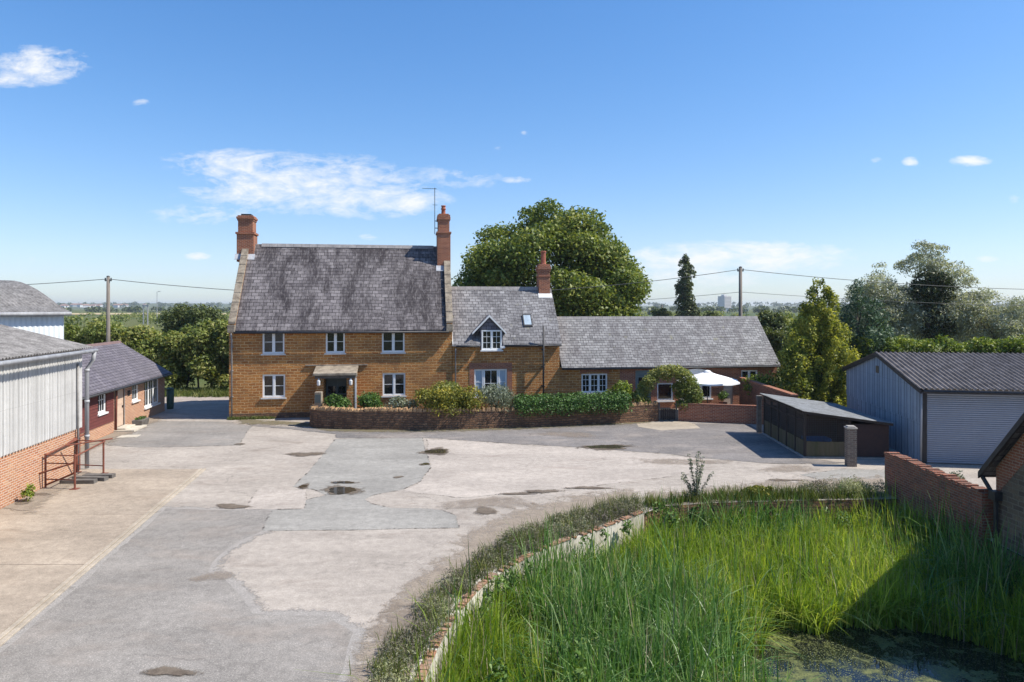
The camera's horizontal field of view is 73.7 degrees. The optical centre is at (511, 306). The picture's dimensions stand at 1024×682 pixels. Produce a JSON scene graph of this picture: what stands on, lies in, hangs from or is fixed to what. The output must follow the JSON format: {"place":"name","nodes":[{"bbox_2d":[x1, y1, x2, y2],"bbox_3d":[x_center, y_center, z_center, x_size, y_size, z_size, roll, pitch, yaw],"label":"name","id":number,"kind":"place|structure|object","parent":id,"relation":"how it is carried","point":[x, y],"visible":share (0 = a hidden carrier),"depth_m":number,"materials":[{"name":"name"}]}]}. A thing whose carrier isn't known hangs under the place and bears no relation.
{"place":"outdoors","nodes":[
{"label":"outdoors","id":0,"kind":"place"},
{"bbox_2d":[165,396,228,400],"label":"track","id":1,"kind":"structure","parent":0,"point":[196,398],"depth_m":45.40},
{"bbox_2d":[0,0,1023,305],"label":"sky","id":2,"kind":"structure","parent":0,"point":[826,139],"materials":[{"name":"blue"}]},
{"bbox_2d":[3,401,1022,681],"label":"yard","id":3,"kind":"structure","parent":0,"point":[361,577],"depth_m":21.29,"materials":[{"name":"concrete"}]},
{"bbox_2d":[0,280,71,338],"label":"curved roof barn","id":4,"kind":"structure","parent":3,"relation":"on","point":[23,306],"depth_m":37.64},
{"bbox_2d":[0,565,82,633],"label":"concrete slab","id":5,"kind":"structure","parent":3,"relation":"on","point":[24,589],"depth_m":14.88,"materials":[{"name":"concrete"}]},
{"bbox_2d":[0,324,97,508],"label":"corrugated barn","id":6,"kind":"structure","parent":3,"relation":"on","point":[40,395],"depth_m":22.78,"materials":[{"name":"metal"}]},
{"bbox_2d":[0,514,143,564],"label":"concrete slab","id":7,"kind":"structure","parent":3,"relation":"on","point":[54,539],"depth_m":18.07,"materials":[{"name":"concrete"}]},
{"bbox_2d":[0,469,197,513],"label":"concrete slab","id":8,"kind":"structure","parent":3,"relation":"on","point":[133,491],"depth_m":22.13,"materials":[{"name":"concrete"}]},
{"bbox_2d":[3,472,88,512],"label":"dirt","id":9,"kind":"structure","parent":8,"relation":"on","point":[54,487],"depth_m":21.84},
{"bbox_2d":[15,500,33,504],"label":"pothole mud","id":10,"kind":"structure","parent":9,"relation":"on","point":[21,503],"depth_m":21.16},
{"bbox_2d":[21,483,35,501],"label":"weed clump","id":11,"kind":"object","parent":10,"relation":"on","point":[27,493],"visible":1,"depth_m":21.30,"materials":[{"name":"green plant"}]},
{"bbox_2d":[39,433,112,489],"bbox_3d":[-15.381,5.409,24.153,1.592,1.382,3.403,0,0,-5],"label":"metal railing","id":12,"kind":"object","parent":9,"relation":"on","point":[76,455],"visible":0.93,"depth_m":23.25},
{"bbox_2d":[59,478,97,483],"bbox_3d":[-14.950,6.025,23.550,1.150,0.150,0.240,0,0,-3],"label":"timber sleeper","id":13,"kind":"object","parent":9,"relation":"on","point":[88,481],"visible":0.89,"depth_m":23.44,"materials":[{"name":"grey wood"}]},
{"bbox_2d":[0,468,205,645],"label":"kerb","id":14,"kind":"structure","parent":3,"relation":"on","point":[9,635],"depth_m":15.71,"materials":[{"name":"concrete"}]},
{"bbox_2d":[80,417,164,454],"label":"dirt","id":15,"kind":"structure","parent":3,"relation":"on","point":[113,435],"depth_m":32.05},
{"bbox_2d":[80,341,172,445],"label":"office building","id":16,"kind":"structure","parent":3,"relation":"on","point":[126,385],"depth_m":34.80,"materials":[{"name":"tile"}]},
{"bbox_2d":[98,394,108,415],"bbox_3d":[-19.162,4.478,31.893,0.190,1.121,1.000,0,0,-9],"label":"window","id":17,"kind":"structure","parent":16,"relation":"in","point":[101,399],"depth_m":31.99,"materials":[{"name":"clear glass"}]},
{"bbox_2d":[117,389,122,426],"bbox_3d":[-19.505,4.987,33.869,0.100,1.885,0.992,0,0,-9],"label":"door","id":18,"kind":"structure","parent":16,"relation":"in","point":[120,392],"depth_m":34.06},
{"bbox_2d":[144,379,160,409],"bbox_3d":[-20.096,4.772,38.064,0.190,1.581,2.268,0,0,-9],"label":"window","id":19,"kind":"structure","parent":16,"relation":"in","point":[151,387],"depth_m":38.05,"materials":[{"name":"clear glass"}]},
{"bbox_2d":[166,387,173,408],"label":"water butt","id":20,"kind":"object","parent":3,"relation":"on","point":[170,397],"visible":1,"depth_m":40.70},
{"bbox_2d":[0,508,352,681],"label":"asphalt patch","id":21,"kind":"object","parent":3,"relation":"on","point":[135,607],"visible":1,"depth_m":12.98,"materials":[{"name":"asphalt"}]},
{"bbox_2d":[143,666,196,675],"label":"pothole mud","id":22,"kind":"structure","parent":21,"relation":"on","point":[167,670],"depth_m":11.38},
{"bbox_2d":[0,506,369,681],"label":"asphalt edge","id":23,"kind":"object","parent":21,"relation":"on","point":[247,596],"visible":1,"depth_m":13.84,"materials":[{"name":"asphalt"}]},
{"bbox_2d":[107,421,251,447],"bbox_3d":[-15.792,6.095,33.088,7.685,0.001,7.024,0,0,0],"label":"asphalt patch","id":24,"kind":"object","parent":3,"relation":"on","point":[175,433],"visible":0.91,"depth_m":32.35,"materials":[{"name":"asphalt"}]},
{"bbox_2d":[245,489,305,508],"bbox_3d":[-7.387,6.091,21.662,1.745,0.001,2.558,0,0,-12],"label":"concrete patch","id":25,"kind":"object","parent":3,"relation":"on","point":[278,499],"visible":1,"depth_m":21.59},
{"bbox_2d":[227,188,452,418],"bbox_3d":[-9.970,-0.623,40.874,12.606,13.446,8.470,0,0,-9],"label":"farmhouse","id":26,"kind":"object","parent":3,"relation":"on","point":[347,321],"visible":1,"depth_m":38.52,"materials":[{"name":"brick"}]},
{"bbox_2d":[261,334,285,354],"bbox_3d":[-13.076,1.966,37.426,1.300,1.361,0.190,0,0,-9],"label":"window","id":27,"kind":"structure","parent":26,"relation":"in","point":[273,344],"depth_m":37.47,"materials":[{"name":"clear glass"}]},
{"bbox_2d":[261,374,285,398],"bbox_3d":[-13.057,4.373,37.429,1.338,1.341,0.190,0,0,-9],"label":"window","id":28,"kind":"structure","parent":26,"relation":"in","point":[273,384],"depth_m":37.47,"materials":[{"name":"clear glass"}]},
{"bbox_2d":[324,333,345,354],"bbox_3d":[-9.814,1.972,37.919,1.177,1.338,0.190,0,0,-9],"label":"window","id":29,"kind":"structure","parent":26,"relation":"in","point":[335,342],"depth_m":37.97,"materials":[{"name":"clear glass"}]},
{"bbox_2d":[326,378,346,399],"bbox_3d":[-9.699,4.945,37.823,1.175,2.210,0.145,0,0,-9],"label":"door","id":30,"kind":"structure","parent":26,"relation":"in","point":[333,385],"depth_m":37.75,"materials":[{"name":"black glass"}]},
{"bbox_2d":[381,333,405,353],"bbox_3d":[-6.678,1.966,38.393,1.401,1.334,0.190,0,0,-9],"label":"window","id":31,"kind":"structure","parent":26,"relation":"in","point":[392,343],"depth_m":38.43,"materials":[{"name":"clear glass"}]},
{"bbox_2d":[381,373,406,396],"bbox_3d":[-6.639,4.395,38.399,1.401,1.354,0.190,0,0,-9],"label":"window","id":32,"kind":"structure","parent":26,"relation":"in","point":[393,383],"depth_m":38.43,"materials":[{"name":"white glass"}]},
{"bbox_2d":[262,438,458,530],"bbox_3d":[-5.209,6.094,25.091,5.405,0.001,13.578,0,0,-9],"label":"asphalt patch","id":33,"kind":"object","parent":3,"relation":"on","point":[372,466],"visible":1,"depth_m":23.16,"materials":[{"name":"asphalt"}]},
{"bbox_2d":[321,485,363,494],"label":"pothole mud","id":34,"kind":"structure","parent":33,"relation":"on","point":[331,493],"depth_m":22.60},
{"bbox_2d":[329,487,355,493],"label":"puddle","id":35,"kind":"object","parent":34,"relation":"on","point":[338,490],"visible":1,"depth_m":22.59,"materials":[{"name":"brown liquid"}]},
{"bbox_2d":[239,419,646,432],"bbox_3d":[-3.693,6.087,34.878,23.115,0.001,4.371,0,0,0],"label":"moss","id":36,"kind":"object","parent":3,"relation":"on","point":[266,422],"visible":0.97,"depth_m":34.45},
{"bbox_2d":[310,401,657,429],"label":"rubble wall","id":37,"kind":"structure","parent":3,"relation":"on","point":[379,418],"depth_m":34.15,"materials":[{"name":"stone"}]},
{"bbox_2d":[445,497,529,507],"bbox_3d":[-0.855,6.082,21.319,4.602,0.001,2.042,0,0,0],"label":"stain","id":38,"kind":"object","parent":3,"relation":"on","point":[485,500],"visible":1,"depth_m":21.33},
{"bbox_2d":[349,489,637,681],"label":"dirt","id":39,"kind":"structure","parent":3,"relation":"on","point":[474,544],"depth_m":16.20,"materials":[{"name":"soil"}]},
{"bbox_2d":[375,603,419,636],"bbox_3d":[-2.104,6.082,13.204,1.664,0.001,2.483,0,0,0],"label":"stain","id":40,"kind":"object","parent":39,"relation":"on","point":[394,618],"visible":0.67,"depth_m":13.28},
{"bbox_2d":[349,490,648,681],"bbox_3d":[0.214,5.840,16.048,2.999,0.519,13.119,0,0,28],"label":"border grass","id":41,"kind":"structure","parent":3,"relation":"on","point":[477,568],"depth_m":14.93,"materials":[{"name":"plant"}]},
{"bbox_2d":[247,422,844,463],"bbox_3d":[-0.402,6.093,31.316,27.264,0.001,9.665,0,0,0],"label":"asphalt patch","id":42,"kind":"object","parent":3,"relation":"on","point":[737,442],"visible":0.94,"depth_m":31.60,"materials":[{"name":"asphalt"}]},
{"bbox_2d":[637,421,698,429],"bbox_3d":[8.047,6.088,35.042,3.336,0.001,2.296,0,0,-16],"label":"gate apron","id":43,"kind":"object","parent":42,"relation":"on","point":[671,425],"visible":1,"depth_m":35.03,"materials":[{"name":"concrete"}]},
{"bbox_2d":[756,395,762,432],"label":"post","id":44,"kind":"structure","parent":42,"relation":"on","point":[759,398],"depth_m":33.00,"materials":[{"name":"grey wood"}]},
{"bbox_2d":[400,439,703,496],"bbox_3d":[1.804,6.097,26.710,11.500,0.001,9.718,0,0,0],"label":"concrete patch","id":45,"kind":"object","parent":3,"relation":"on","point":[469,469],"visible":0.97,"depth_m":25.75,"materials":[{"name":"concrete"}]},
{"bbox_2d":[678,402,763,424],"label":"brick garden wall","id":46,"kind":"structure","parent":3,"relation":"on","point":[722,413],"depth_m":35.91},
{"bbox_2d":[472,502,1021,681],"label":"pond weeds","id":47,"kind":"object","parent":3,"relation":"on","point":[578,669],"visible":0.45,"depth_m":15.39,"materials":[{"name":"green plant"}]},
{"bbox_2d":[636,481,884,512],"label":"weeds","id":48,"kind":"object","parent":3,"relation":"on","point":[778,496],"visible":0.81,"depth_m":21.54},
{"bbox_2d":[646,475,883,504],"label":"dirt","id":49,"kind":"structure","parent":3,"relation":"on","point":[864,480],"depth_m":23.27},
{"bbox_2d":[680,451,714,500],"bbox_3d":[5.744,5.313,21.274,0.987,1.587,0.795,0,0,29],"label":"sapling","id":50,"kind":"object","parent":49,"relation":"on","point":[696,484],"visible":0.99,"depth_m":21.35,"materials":[{"name":"green plant"}]},
{"bbox_2d":[740,484,772,496],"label":"shrub","id":51,"kind":"object","parent":49,"relation":"on","point":[768,488],"visible":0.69,"depth_m":21.80,"materials":[{"name":"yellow plant"}]},
{"bbox_2d":[739,377,797,404],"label":"tall brick wall","id":52,"kind":"structure","parent":3,"relation":"on","point":[757,389],"depth_m":38.27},
{"bbox_2d":[760,393,893,458],"bbox_3d":[13.603,5.125,30.087,3.604,1.950,5.550,0,0,3],"label":"dog kennel","id":53,"kind":"object","parent":3,"relation":"on","point":[789,422],"visible":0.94,"depth_m":28.29,"materials":[{"name":"brown wood"}]},
{"bbox_2d":[787,474,892,497],"bbox_3d":[10.529,5.830,22.248,3.462,0.620,1.372,0,0,-7],"label":"lavender","id":54,"kind":"object","parent":3,"relation":"on","point":[849,483],"visible":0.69,"depth_m":22.07,"materials":[{"name":"green plant"}]},
{"bbox_2d":[800,469,884,480],"bbox_3d":[12.325,6.094,24.896,3.636,0.001,1.536,0,0,-15],"label":"concrete patch","id":55,"kind":"object","parent":3,"relation":"on","point":[847,473],"visible":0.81,"depth_m":24.82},
{"bbox_2d":[844,425,857,466],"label":"gate pillar","id":56,"kind":"structure","parent":3,"relation":"on","point":[850,445],"depth_m":26.04,"materials":[{"name":"brick"}]},
{"bbox_2d":[842,351,1023,464],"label":"steel shed","id":57,"kind":"structure","parent":3,"relation":"on","point":[952,407],"depth_m":27.12,"materials":[{"name":"grey metal"}]},
{"bbox_2d":[927,393,1023,463],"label":"roller door","id":58,"kind":"structure","parent":57,"relation":"in","point":[944,405],"depth_m":26.38,"materials":[{"name":"metal"}]},
{"bbox_2d":[978,413,1023,574],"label":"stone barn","id":59,"kind":"structure","parent":3,"relation":"on","point":[1003,464],"depth_m":17.19,"materials":[{"name":"red brick"}]},
{"label":"patio","id":60,"kind":"structure","parent":3,"relation":"on","visible":0},
{"bbox_2d":[658,402,676,420],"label":"garden gate","id":61,"kind":"structure","parent":60,"relation":"on","point":[670,414],"depth_m":36.58,"materials":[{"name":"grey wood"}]},
{"bbox_2d":[682,370,739,402],"bbox_3d":[11.050,4.822,38.600,3.380,2.505,3.380,0,0,-33],"label":"parasol","id":62,"kind":"object","parent":60,"relation":"on","point":[707,378],"visible":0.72,"depth_m":37.60,"materials":[{"name":"white fabric"}]},
{"label":"garden bed","id":63,"kind":"structure","parent":3,"relation":"on","visible":0},
{"bbox_2d":[314,391,322,406],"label":"gate pier","id":64,"kind":"structure","parent":63,"relation":"on","point":[318,398],"depth_m":34.87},
{"bbox_2d":[322,393,352,407],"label":"shrub","id":65,"kind":"object","parent":63,"relation":"on","point":[338,401],"visible":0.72,"depth_m":34.90,"materials":[{"name":"green plant"}]},
{"bbox_2d":[355,391,384,408],"bbox_3d":[-7.285,5.205,34.966,1.409,1.816,1.623,0,0,-29],"label":"shrub","id":66,"kind":"object","parent":63,"relation":"on","point":[371,399],"visible":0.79,"depth_m":34.75,"materials":[{"name":"green plant"}]},
{"bbox_2d":[384,395,419,408],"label":"shrub","id":67,"kind":"object","parent":63,"relation":"on","point":[402,403],"visible":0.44,"depth_m":34.50,"materials":[{"name":"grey plant"}]},
{"bbox_2d":[413,381,487,418],"bbox_3d":[-3.095,4.924,34.476,3.677,2.391,2.430,0,0,-14],"label":"shrub","id":68,"kind":"object","parent":63,"relation":"on","point":[440,397],"visible":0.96,"depth_m":34.02,"materials":[{"name":"yellow plant"}]},
{"bbox_2d":[477,383,516,415],"bbox_3d":[-0.750,4.999,34.961,2.219,2.242,2.062,0,0,0],"label":"shrub","id":69,"kind":"object","parent":63,"relation":"on","point":[495,395],"visible":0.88,"depth_m":34.70,"materials":[{"name":"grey plant"}]},
{"bbox_2d":[511,390,633,417],"bbox_3d":[3.102,5.246,35.353,6.490,1.711,1.734,0,0,-12],"label":"clipped hedge","id":70,"kind":"object","parent":63,"relation":"on","point":[614,401],"visible":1,"depth_m":35.05,"materials":[{"name":"green plant"}]},
{"bbox_2d":[603,380,634,401],"bbox_3d":[5.911,5.046,37.225,1.933,2.148,1.885,0,0,-41],"label":"shrub","id":71,"kind":"object","parent":63,"relation":"on","point":[622,385],"visible":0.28,"depth_m":37.07,"materials":[{"name":"green plant"}]},
{"bbox_2d":[633,363,704,410],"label":"climber arch","id":72,"kind":"structure","parent":63,"relation":"on","point":[685,387],"depth_m":36.49,"materials":[{"name":"green plant"}]},
{"bbox_2d":[57,303,1002,308],"bbox_3d":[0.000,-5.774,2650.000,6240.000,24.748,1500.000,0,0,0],"label":"hill","id":73,"kind":"structure","parent":0,"point":[151,305],"depth_m":2404.41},
{"bbox_2d":[64,309,1023,590],"bbox_3d":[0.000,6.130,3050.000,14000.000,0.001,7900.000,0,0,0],"label":"ground","id":74,"kind":"structure","parent":0,"point":[132,323],"depth_m":267.69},
{"bbox_2d":[105,276,111,341],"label":"telegraph pole","id":75,"kind":"object","parent":74,"relation":"on","point":[108,279],"visible":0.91,"depth_m":46.91,"materials":[{"name":"brown wood"}]},
{"bbox_2d":[64,318,228,390],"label":"overgrown hedge","id":76,"kind":"object","parent":74,"relation":"on","point":[178,357],"visible":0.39,"depth_m":49.10,"materials":[{"name":"green plant"}]},
{"bbox_2d":[64,311,229,351],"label":"treeline","id":77,"kind":"object","parent":74,"relation":"on","point":[152,316],"visible":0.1,"depth_m":240.22,"materials":[{"name":"green plant"}]},
{"bbox_2d":[63,306,230,312],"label":"treeline","id":78,"kind":"object","parent":74,"relation":"on","point":[136,309],"visible":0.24,"depth_m":786.05,"materials":[{"name":"green plant"}]},
{"bbox_2d":[157,302,228,345],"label":"round tree","id":79,"kind":"object","parent":74,"relation":"on","point":[178,317],"visible":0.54,"depth_m":76.73,"materials":[{"name":"green plant"}]},
{"bbox_2d":[165,386,228,396],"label":"verge grass","id":80,"kind":"structure","parent":74,"relation":"on","point":[201,392],"depth_m":46.82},
{"bbox_2d":[451,251,561,409],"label":"cottage","id":81,"kind":"structure","parent":74,"relation":"on","point":[510,337],"depth_m":39.70,"materials":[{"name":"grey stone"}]},
{"bbox_2d":[474,369,482,397],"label":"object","id":82,"kind":"structure","parent":81,"relation":"in","point":[478,373],"depth_m":39.19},
{"bbox_2d":[483,369,497,396],"bbox_3d":[-1.214,4.400,39.291,0.863,1.654,0.070,0,0,-9],"label":"window","id":83,"kind":"structure","parent":81,"relation":"in","point":[490,376],"depth_m":39.29,"materials":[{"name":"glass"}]},
{"bbox_2d":[498,369,506,394],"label":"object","id":84,"kind":"structure","parent":81,"relation":"in","point":[502,373],"depth_m":39.39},
{"bbox_2d":[58,301,1020,307],"bbox_3d":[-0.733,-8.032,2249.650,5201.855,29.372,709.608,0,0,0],"label":"treeline","id":85,"kind":"object","parent":74,"relation":"on","point":[218,304],"visible":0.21,"depth_m":2187.42,"materials":[{"name":"green plant"}]},
{"bbox_2d":[451,197,652,315],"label":"chestnut tree","id":86,"kind":"object","parent":74,"relation":"on","point":[590,253],"visible":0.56,"depth_m":53.60,"materials":[{"name":"green plant"}]},
{"bbox_2d":[557,316,780,408],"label":"brick wing","id":87,"kind":"structure","parent":74,"relation":"on","point":[600,354],"depth_m":41.59,"materials":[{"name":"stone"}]},
{"bbox_2d":[580,373,606,394],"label":"window","id":88,"kind":"structure","parent":87,"relation":"in","point":[590,383],"depth_m":40.24,"materials":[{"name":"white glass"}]},
{"bbox_2d":[635,370,650,402],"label":"door","id":89,"kind":"structure","parent":87,"relation":"in","point":[640,374],"depth_m":40.61,"materials":[{"name":"grey glass"}]},
{"bbox_2d":[657,383,674,401],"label":"window","id":90,"kind":"structure","parent":87,"relation":"in","point":[664,392],"depth_m":40.89,"materials":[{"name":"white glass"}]},
{"bbox_2d":[673,253,700,315],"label":"conifer tree","id":91,"kind":"object","parent":74,"relation":"on","point":[688,307],"visible":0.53,"depth_m":109.25,"materials":[{"name":"green plant"}]},
{"bbox_2d":[737,266,743,315],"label":"telegraph pole","id":92,"kind":"object","parent":74,"relation":"on","point":[740,270],"visible":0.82,"depth_m":50.39,"materials":[{"name":"brown wood"}]},
{"bbox_2d":[112,269,738,289],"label":"overhead wire","id":93,"kind":"object","parent":92,"relation":"attached to","point":[556,289],"visible":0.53,"depth_m":49.55,"materials":[{"name":"metal"}]},
{"bbox_2d":[742,269,1006,288],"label":"overhead wire","id":94,"kind":"object","parent":92,"relation":"attached to","point":[880,282],"visible":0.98,"depth_m":51.85,"materials":[{"name":"metal"}]},
{"bbox_2d":[742,370,782,396],"bbox_3d":[14.611,4.824,39.469,2.721,2.584,2.426,0,0,0],"label":"shrub","id":95,"kind":"object","parent":74,"relation":"on","point":[763,379],"visible":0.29,"depth_m":39.35,"materials":[{"name":"green plant"}]},
{"bbox_2d":[758,309,788,372],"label":"broadleaf tree","id":96,"kind":"object","parent":74,"relation":"on","point":[773,325],"visible":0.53,"depth_m":51.33,"materials":[{"name":"green plant"}]},
{"bbox_2d":[769,327,821,400],"bbox_3d":[15.516,3.764,37.454,2.589,5.340,2.878,0,0,-34],"label":"golden conifer","id":97,"kind":"object","parent":74,"relation":"on","point":[792,359],"visible":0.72,"depth_m":37.04,"materials":[{"name":"green plant"}]},
{"bbox_2d":[780,277,861,406],"bbox_3d":[17.265,2.492,38.199,4.410,8.316,4.017,0,0,0],"label":"golden conifer","id":98,"kind":"object","parent":74,"relation":"on","point":[817,323],"visible":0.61,"depth_m":37.42,"materials":[{"name":"green plant"}]},
{"bbox_2d":[637,305,1023,314],"bbox_3d":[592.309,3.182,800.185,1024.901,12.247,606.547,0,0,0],"label":"treeline","id":99,"kind":"object","parent":74,"relation":"on","point":[759,308],"visible":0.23,"depth_m":687.34,"materials":[{"name":"green plant"}]},
{"bbox_2d":[827,278,895,360],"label":"willow tree","id":100,"kind":"object","parent":74,"relation":"on","point":[848,320],"visible":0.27,"depth_m":42.00,"materials":[{"name":"green plant"}]},
{"bbox_2d":[861,310,904,351],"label":"cypress","id":101,"kind":"object","parent":74,"relation":"on","point":[885,325],"visible":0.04,"depth_m":44.72,"materials":[{"name":"green plant"}]},
{"bbox_2d":[840,260,947,341],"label":"silver willow","id":102,"kind":"object","parent":74,"relation":"on","point":[873,290],"visible":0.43,"depth_m":60.71,"materials":[{"name":"green plant"}]},
{"bbox_2d":[842,333,1023,360],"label":"field hedge","id":103,"kind":"object","parent":74,"relation":"on","point":[1008,345],"visible":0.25,"depth_m":40.86,"materials":[{"name":"green plant"}]},
{"bbox_2d":[909,269,958,351],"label":"ivy tree","id":104,"kind":"object","parent":74,"relation":"on","point":[932,295],"visible":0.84,"depth_m":59.82,"materials":[{"name":"green plant"}]},
{"bbox_2d":[893,239,1005,343],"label":"silver willow","id":105,"kind":"object","parent":74,"relation":"on","point":[933,263],"visible":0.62,"depth_m":60.67,"materials":[{"name":"green plant"}]},
{"bbox_2d":[950,293,1023,351],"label":"silver willow","id":106,"kind":"object","parent":74,"relation":"on","point":[1012,322],"visible":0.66,"depth_m":58.99,"materials":[{"name":"green plant"}]},
{"bbox_2d":[718,295,730,307],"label":"tower block","id":107,"kind":"structure","parent":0,"point":[724,301],"depth_m":1491.86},
{"bbox_2d":[736,614,1023,681],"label":"water","id":108,"kind":"structure","parent":0,"point":[859,654],"depth_m":14.46,"materials":[{"name":"liquid"}]},
{"bbox_2d":[296,471,1023,681],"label":"pond grass","id":109,"kind":"structure","parent":108,"relation":"in","point":[892,606],"depth_m":16.00,"materials":[{"name":"plant"}]},
{"bbox_2d":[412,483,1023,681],"bbox_3d":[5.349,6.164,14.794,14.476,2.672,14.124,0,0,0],"label":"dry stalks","id":110,"kind":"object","parent":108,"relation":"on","point":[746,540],"visible":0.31,"depth_m":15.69,"materials":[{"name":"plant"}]},
{"bbox_2d":[413,475,1023,681],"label":"bulrushes","id":111,"kind":"object","parent":108,"relation":"on","point":[657,602],"visible":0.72,"depth_m":14.85,"materials":[{"name":"plant"}]},
{"label":"pond bed","id":112,"kind":"structure","parent":0,"visible":0},
{"bbox_2d":[410,511,643,681],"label":"pond retaining wall","id":113,"kind":"structure","parent":112,"relation":"on","point":[616,527],"depth_m":16.18,"materials":[{"name":"stone"}]},
{"bbox_2d":[644,499,895,530],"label":"pond edge wall","id":114,"kind":"structure","parent":112,"relation":"on","point":[843,504],"depth_m":21.46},
{"bbox_2d":[884,452,992,554],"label":"pond brick wall","id":115,"kind":"structure","parent":112,"relation":"on","point":[914,475],"depth_m":19.77,"materials":[{"name":"brick"}]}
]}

